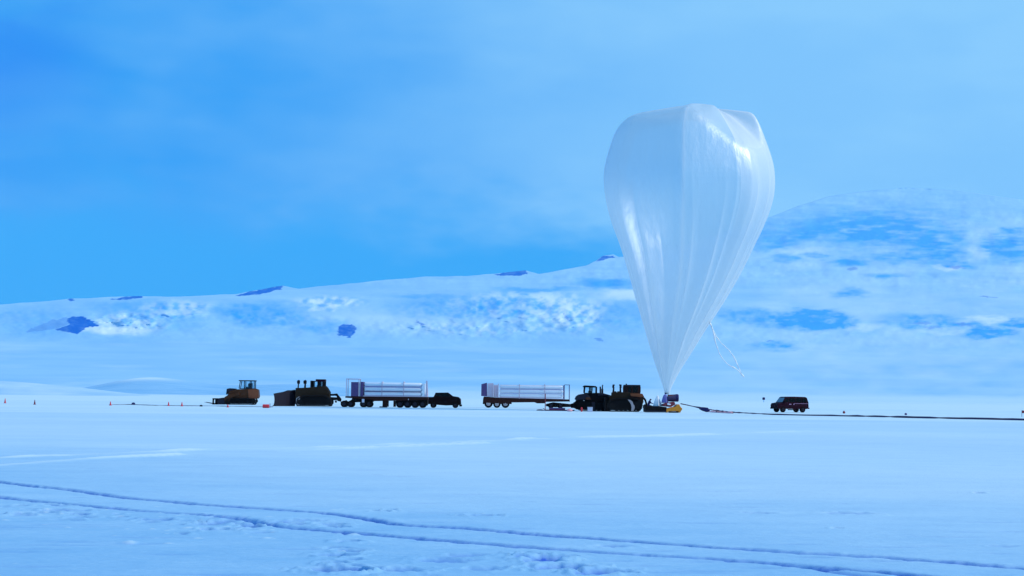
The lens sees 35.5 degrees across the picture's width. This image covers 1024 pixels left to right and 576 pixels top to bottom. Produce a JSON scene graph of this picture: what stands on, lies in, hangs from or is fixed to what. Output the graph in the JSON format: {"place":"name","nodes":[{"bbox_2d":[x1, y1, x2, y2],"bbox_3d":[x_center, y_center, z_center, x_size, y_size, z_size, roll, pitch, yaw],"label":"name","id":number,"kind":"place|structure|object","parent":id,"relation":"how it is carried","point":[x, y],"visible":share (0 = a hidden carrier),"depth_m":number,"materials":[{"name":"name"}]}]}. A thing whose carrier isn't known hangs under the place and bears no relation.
{"place":"outdoors","nodes":[
{"label":"outdoors","id":0,"kind":"place"},
{"bbox_2d":[0,394,1023,575],"bbox_3d":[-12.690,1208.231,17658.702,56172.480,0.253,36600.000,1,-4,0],"label":"ground","id":1,"kind":"structure","parent":0,"point":[95,486],"depth_m":28.04,"materials":[{"name":"white snow"}]},
{"bbox_2d":[0,381,146,395],"bbox_3d":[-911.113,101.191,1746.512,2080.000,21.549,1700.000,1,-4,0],"label":"snow rise","id":2,"kind":"structure","parent":1,"relation":"on","point":[14,388],"depth_m":1119.71,"materials":[{"name":"white snow"}]},
{"bbox_2d":[113,404,258,406],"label":"rope","id":3,"kind":"object","parent":1,"relation":"on","point":[179,405],"visible":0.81,"depth_m":211.49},
{"bbox_2d":[206,380,259,404],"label":"track loader","id":4,"kind":"object","parent":1,"relation":"on","point":[248,395],"visible":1,"depth_m":249.18,"materials":[{"name":"yellow paint"}]},
{"bbox_2d":[85,377,429,396],"bbox_3d":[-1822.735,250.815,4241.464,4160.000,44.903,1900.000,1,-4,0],"label":"snow rise","id":5,"kind":"structure","parent":1,"relation":"on","point":[154,385],"depth_m":3619.13,"materials":[{"name":"white snow"}]},
{"bbox_2d":[273,379,341,406],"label":"bulldozer","id":6,"kind":"object","parent":1,"relation":"on","point":[320,394],"visible":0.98,"depth_m":229.59,"materials":[{"name":"yellow paint"}]},
{"bbox_2d":[341,379,428,407],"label":"tube trailer","id":7,"kind":"object","parent":1,"relation":"on","point":[368,394],"visible":1,"depth_m":221.35,"materials":[{"name":"white metal"}]},
{"bbox_2d":[428,392,461,407],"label":"pickup truck","id":8,"kind":"object","parent":1,"relation":"on","point":[446,399],"visible":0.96,"depth_m":226.01,"materials":[{"name":"paint"}]},
{"bbox_2d":[481,383,569,407],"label":"tube trailer","id":9,"kind":"object","parent":1,"relation":"on","point":[520,393],"visible":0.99,"depth_m":241.03,"materials":[{"name":"white metal"}]},
{"bbox_2d":[543,408,573,410],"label":"cargo sled","id":10,"kind":"object","parent":1,"relation":"on","point":[556,409],"visible":0.98,"depth_m":195.46,"materials":[{"name":"red fabric"}]},
{"bbox_2d":[569,385,610,410],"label":"tracked tractor","id":11,"kind":"object","parent":1,"relation":"on","point":[593,400],"visible":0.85,"depth_m":195.07,"materials":[{"name":"black metal"}]},
{"bbox_2d":[603,384,651,411],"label":"bulldozer","id":12,"kind":"object","parent":1,"relation":"on","point":[630,398],"visible":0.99,"depth_m":192.99,"materials":[{"name":"orange paint"}]},
{"bbox_2d":[643,394,681,412],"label":"launch sled","id":13,"kind":"object","parent":1,"relation":"on","point":[672,400],"visible":1,"depth_m":186.33,"materials":[{"name":"yellow metal"}]},
{"bbox_2d":[653,395,661,405],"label":"plastic sheet","id":14,"kind":"object","parent":13,"relation":"on","point":[657,401],"visible":1,"depth_m":187.36,"materials":[{"name":"white plastic"}]},
{"bbox_2d":[661,394,667,402],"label":"gathered cloth","id":15,"kind":"object","parent":13,"relation":"attached to","point":[665,399],"visible":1,"depth_m":187.21,"materials":[{"name":"fabric"}]},
{"bbox_2d":[604,103,774,393],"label":"balloon","id":16,"kind":"object","parent":13,"relation":"attached to","point":[678,316],"visible":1,"depth_m":200.12,"materials":[{"name":"white plastic"}]},
{"bbox_2d":[709,411,732,413],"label":"ground cloth","id":17,"kind":"object","parent":1,"relation":"on","point":[721,412],"visible":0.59,"depth_m":190.84,"materials":[{"name":"white fabric"}]},
{"bbox_2d":[770,397,808,411],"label":"van","id":18,"kind":"object","parent":1,"relation":"on","point":[794,404],"visible":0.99,"depth_m":211.34,"materials":[{"name":"red paint"}]},
{"bbox_2d":[680,403,1023,420],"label":"flight train","id":19,"kind":"object","parent":1,"relation":"on","point":[704,409],"visible":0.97,"depth_m":160.62,"materials":[{"name":"black fabric"}]},
{"bbox_2d":[0,187,1023,402],"bbox_3d":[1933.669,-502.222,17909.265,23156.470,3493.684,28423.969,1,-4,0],"label":"mountain","id":20,"kind":"structure","parent":0,"point":[904,294],"depth_m":9639.76,"materials":[{"name":"white snow"}]},
{"bbox_2d":[0,0,1023,304],"label":"sky","id":21,"kind":"structure","parent":0,"point":[164,148],"materials":[{"name":"blue"}]}
]}

